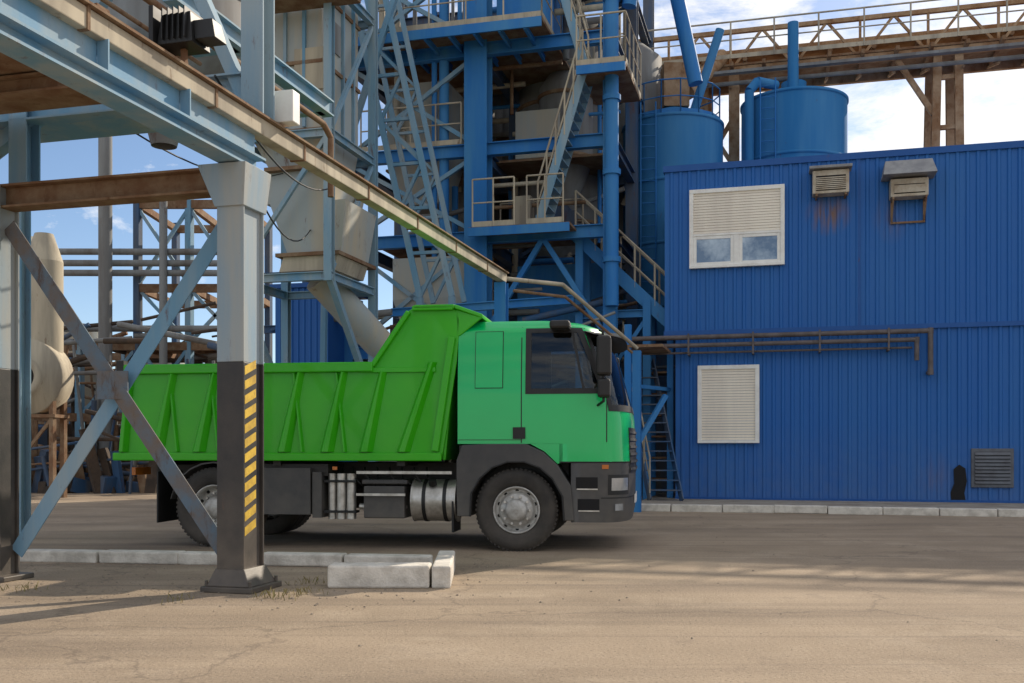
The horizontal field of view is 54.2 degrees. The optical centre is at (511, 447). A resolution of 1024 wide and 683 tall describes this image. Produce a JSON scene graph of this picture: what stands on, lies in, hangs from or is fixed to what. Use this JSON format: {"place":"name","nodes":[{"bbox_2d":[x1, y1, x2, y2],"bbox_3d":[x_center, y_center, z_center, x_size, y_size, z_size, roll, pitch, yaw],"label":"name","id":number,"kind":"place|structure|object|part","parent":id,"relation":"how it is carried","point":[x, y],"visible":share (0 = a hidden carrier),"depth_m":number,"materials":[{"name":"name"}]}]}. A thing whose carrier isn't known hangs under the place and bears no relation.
{"place":"outdoors","nodes":[
{"label":"outdoors","id":0,"kind":"place"},
{"bbox_2d":[0,492,1023,682],"bbox_3d":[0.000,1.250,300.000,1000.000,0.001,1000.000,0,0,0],"label":"ground sheet","id":1,"kind":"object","parent":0,"point":[851,615],"depth_m":7.84,"materials":[{"name":"concrete"}]},
{"bbox_2d":[31,232,73,497],"bbox_3d":[-12.000,-2.050,24.915,1.940,6.600,1.070,0,0,0],"label":"dust fan","id":2,"kind":"object","parent":1,"relation":"on","point":[52,378],"visible":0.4,"depth_m":24.58},
{"bbox_2d":[31,137,272,493],"bbox_3d":[-14.277,-4.353,33.621,15.447,11.794,13.158,0,0,0],"label":"distant process plant","id":3,"kind":"object","parent":1,"relation":"on","point":[100,471],"visible":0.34,"depth_m":30.48,"materials":[{"name":"blue metal"}]},
{"bbox_2d":[0,576,327,603],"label":"dry weeds","id":4,"kind":"object","parent":1,"relation":"on","point":[285,591],"visible":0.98,"depth_m":8.49,"materials":[{"name":"beige plant"}]},
{"bbox_2d":[8,0,333,533],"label":"steel frame","id":5,"kind":"object","parent":1,"relation":"on","point":[315,100],"visible":0.25,"depth_m":12.41,"materials":[{"name":"grey metal"}]},
{"bbox_2d":[20,549,432,566],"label":"kerb","id":6,"kind":"structure","parent":1,"relation":"on","point":[316,559],"depth_m":10.73,"materials":[{"name":"concrete"}]},
{"bbox_2d":[0,0,508,593],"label":"steel gantry","id":7,"kind":"object","parent":1,"relation":"on","point":[80,68],"visible":0.98,"depth_m":8.97,"materials":[{"name":"metal"}]},
{"bbox_2d":[149,5,226,63],"bbox_3d":[-2.587,-3.260,8.059,0.547,0.520,0.370,0,0,15],"label":"floodlight","id":8,"kind":"object","parent":7,"relation":"on","point":[184,32],"visible":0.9,"depth_m":7.95,"materials":[{"name":"metal"}]},
{"bbox_2d":[270,283,367,362],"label":"blue shed","id":9,"kind":"structure","parent":1,"relation":"on","point":[305,328],"depth_m":24.03,"materials":[{"name":"blue metal"}]},
{"bbox_2d":[255,0,389,461],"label":"dust filter hopper","id":10,"kind":"object","parent":1,"relation":"on","point":[331,257],"visible":0.66,"depth_m":19.42,"materials":[{"name":"beige metal"}]},
{"bbox_2d":[335,22,340,57],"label":"access doors","id":11,"kind":"structure","parent":10,"relation":"in","point":[337,28],"depth_m":19.74,"materials":[{"name":"grey metal"}]},
{"bbox_2d":[113,304,636,550],"bbox_3d":[-1.643,-0.247,13.550,6.630,3.005,3.100,0,0,8],"label":"dump truck","id":12,"kind":"object","parent":1,"relation":"on","point":[525,431],"visible":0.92,"depth_m":12.27,"materials":[{"name":"paint"}]},
{"bbox_3d":[0.816,-1.050,13.205,0.896,0.720,2.468,0,0,8],"label":"door window","id":13,"kind":"part","parent":12,"relation":"part of","materials":[{"name":"black glass"}]},
{"bbox_2d":[328,551,454,587],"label":"kerb block","id":14,"kind":"structure","parent":1,"relation":"on","point":[439,573],"depth_m":8.90,"materials":[{"name":"concrete"}]},
{"bbox_2d":[320,0,466,361],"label":"lattice conveyor leg","id":15,"kind":"object","parent":1,"relation":"on","point":[392,7],"visible":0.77,"depth_m":22.27,"materials":[{"name":"blue metal"}]},
{"bbox_2d":[207,272,675,461],"bbox_3d":[-1.211,-1.750,26.927,11.784,6.000,7.498,0,0,14],"label":"rusty plant machinery","id":16,"kind":"object","parent":1,"relation":"on","point":[593,303],"visible":0.04,"depth_m":23.83,"materials":[{"name":"metal"}]},
{"bbox_2d":[0,514,1011,648],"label":"gravel","id":17,"kind":"structure","parent":1,"relation":"on","point":[264,590],"depth_m":8.92,"materials":[{"name":"grey gravel"}]},
{"bbox_2d":[391,277,640,511],"bbox_3d":[-0.174,-0.853,18.523,5.032,4.206,2.975,0,0,9],"label":"pipe support frame","id":18,"kind":"object","parent":1,"relation":"on","point":[501,304],"visible":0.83,"depth_m":18.94,"materials":[{"name":"blue metal"}]},
{"bbox_2d":[344,0,702,361],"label":"processing tower","id":19,"kind":"structure","parent":1,"relation":"on","point":[492,81],"depth_m":24.38,"materials":[{"name":"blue metal"}]},
{"bbox_2d":[535,0,664,499],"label":"steel staircase","id":20,"kind":"structure","parent":1,"relation":"on","point":[651,312],"depth_m":23.36,"materials":[{"name":"blue metal"}]},
{"bbox_2d":[620,321,683,500],"bbox_3d":[3.158,-0.879,23.706,1.902,4.259,4.915,0,0,11],"label":"ground level stair","id":21,"kind":"object","parent":1,"relation":"on","point":[667,477],"visible":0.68,"depth_m":23.06,"materials":[{"name":"blue metal"}]},
{"bbox_2d":[622,28,728,341],"bbox_3d":[4.737,-5.236,28.131,3.304,12.971,3.092,0,0,0],"label":"silo tank","id":22,"kind":"object","parent":1,"relation":"on","point":[674,129],"visible":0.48,"depth_m":26.83,"materials":[{"name":"blue metal"}]},
{"bbox_2d":[740,20,848,160],"bbox_3d":[7.952,-5.350,28.400,3.065,13.200,2.970,0,0,0],"label":"silo tank","id":23,"kind":"object","parent":1,"relation":"on","point":[794,115],"visible":0.23,"depth_m":27.19,"materials":[{"name":"blue metal"}]},
{"bbox_2d":[621,0,1023,161],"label":"conveyor gallery","id":24,"kind":"object","parent":1,"relation":"on","point":[951,57],"visible":0.57,"depth_m":28.40,"materials":[{"name":"metal"}]},
{"bbox_2d":[641,504,1023,516],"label":"kerb","id":25,"kind":"structure","parent":1,"relation":"on","point":[914,511],"depth_m":18.85,"materials":[{"name":"concrete"}]},
{"bbox_2d":[0,0,1023,368],"label":"sky","id":26,"kind":"structure","parent":0,"point":[883,115],"materials":[{"name":"blue"}]},
{"bbox_2d":[641,492,1023,512],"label":"pavement","id":27,"kind":"structure","parent":0,"point":[661,498],"depth_m":20.72,"materials":[{"name":"concrete"}]},
{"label":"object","id":28,"kind":"object","parent":27,"relation":"on","visible":0},
{"bbox_2d":[663,140,1023,502],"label":"trim","id":29,"kind":"structure","parent":28,"relation":"attached to","point":[859,155],"depth_m":21.62,"materials":[{"name":"blue metal"}]},
{"bbox_2d":[665,148,1023,330],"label":"wall","id":30,"kind":"structure","parent":29,"relation":"on","point":[957,255],"depth_m":21.58,"materials":[{"name":"blue metal"}]},
{"bbox_2d":[689,184,784,442],"bbox_3d":[4.998,-2.955,22.265,2.070,5.690,0.140,0,0,15],"label":"window frame","id":31,"kind":"object","parent":30,"relation":"attached to","point":[735,249],"visible":1,"depth_m":22.24,"materials":[{"name":"white plastic"}]},
{"bbox_2d":[693,189,779,439],"bbox_3d":[5.004,-2.945,22.287,1.890,5.531,0.085,0,0,15],"label":"roller shutter","id":32,"kind":"object","parent":31,"relation":"attached to","point":[740,211],"visible":1,"depth_m":22.30,"materials":[{"name":"beige metal"}]},
{"bbox_2d":[697,236,776,262],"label":"glazing","id":33,"kind":"structure","parent":31,"relation":"attached to","point":[753,248],"depth_m":22.22,"materials":[{"name":"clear glass"}]},
{"bbox_2d":[812,169,928,200],"bbox_3d":[7.646,-5.635,21.406,2.330,0.670,0.350,0,0,15],"label":"ac unit","id":34,"kind":"object","parent":30,"relation":"attached to","point":[892,183],"visible":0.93,"depth_m":21.35,"materials":[{"name":"beige metal"}]},
{"bbox_2d":[816,176,924,192],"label":"ac slats","id":35,"kind":"object","parent":34,"relation":"attached to","point":[909,188],"visible":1,"depth_m":21.34,"materials":[{"name":"grey metal"}]},
{"bbox_2d":[809,158,937,181],"bbox_3d":[7.644,-5.900,21.268,2.538,0.360,0.616,0,0,15],"label":"hood","id":36,"kind":"object","parent":30,"relation":"attached to","point":[912,168],"visible":0.96,"depth_m":20.99,"materials":[{"name":"grey metal"}]},
{"bbox_2d":[676,326,1023,500],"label":"wall","id":37,"kind":"structure","parent":29,"relation":"on","point":[873,424],"depth_m":21.66,"materials":[{"name":"blue metal"}]},
{"bbox_2d":[622,327,933,374],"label":"wall pipes","id":38,"kind":"object","parent":37,"relation":"attached to","point":[929,331],"depth_m":21.69,"materials":[{"name":"brown metal"}]},
{"bbox_2d":[951,465,966,499],"bbox_3d":[9.444,0.740,21.143,0.320,0.780,0.006,0,0,15],"label":"drain opening","id":39,"kind":"object","parent":37,"relation":"attached to","point":[959,486],"visible":1,"depth_m":21.14,"materials":[{"name":"black"}]},
{"bbox_2d":[971,448,1013,487],"bbox_3d":[10.071,0.420,20.973,0.820,0.820,0.070,0,0,15],"label":"vent frame","id":40,"kind":"object","parent":37,"relation":"attached to","point":[974,450],"visible":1,"depth_m":20.94,"materials":[{"name":"grey metal"}]},
{"bbox_2d":[975,455,1009,480],"bbox_3d":[10.062,0.420,20.938,0.680,0.680,0.007,0,0,15],"label":"vent back","id":41,"kind":"object","parent":40,"relation":"attached to","point":[992,466],"visible":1,"depth_m":20.93,"materials":[{"name":"black metal"}]},
{"bbox_2d":[975,452,1010,483],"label":"vent slats","id":42,"kind":"object","parent":40,"relation":"attached to","point":[993,469],"visible":1,"depth_m":20.91,"materials":[{"name":"grey metal"}]},
{"bbox_2d":[816,174,924,193],"bbox_3d":[7.602,-5.605,21.244,2.190,0.490,0.024,0,0,15],"label":"ac grille","id":43,"kind":"object","parent":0,"point":[845,184],"visible":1,"depth_m":21.41,"materials":[{"name":"grey metal"}]},
{"bbox_2d":[815,192,927,223],"bbox_3d":[7.654,-5.125,21.378,2.240,0.650,0.400,0,0,15],"label":"ac bracket","id":44,"kind":"object","parent":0,"point":[892,207],"visible":1,"depth_m":21.30,"materials":[{"name":"brown metal"}]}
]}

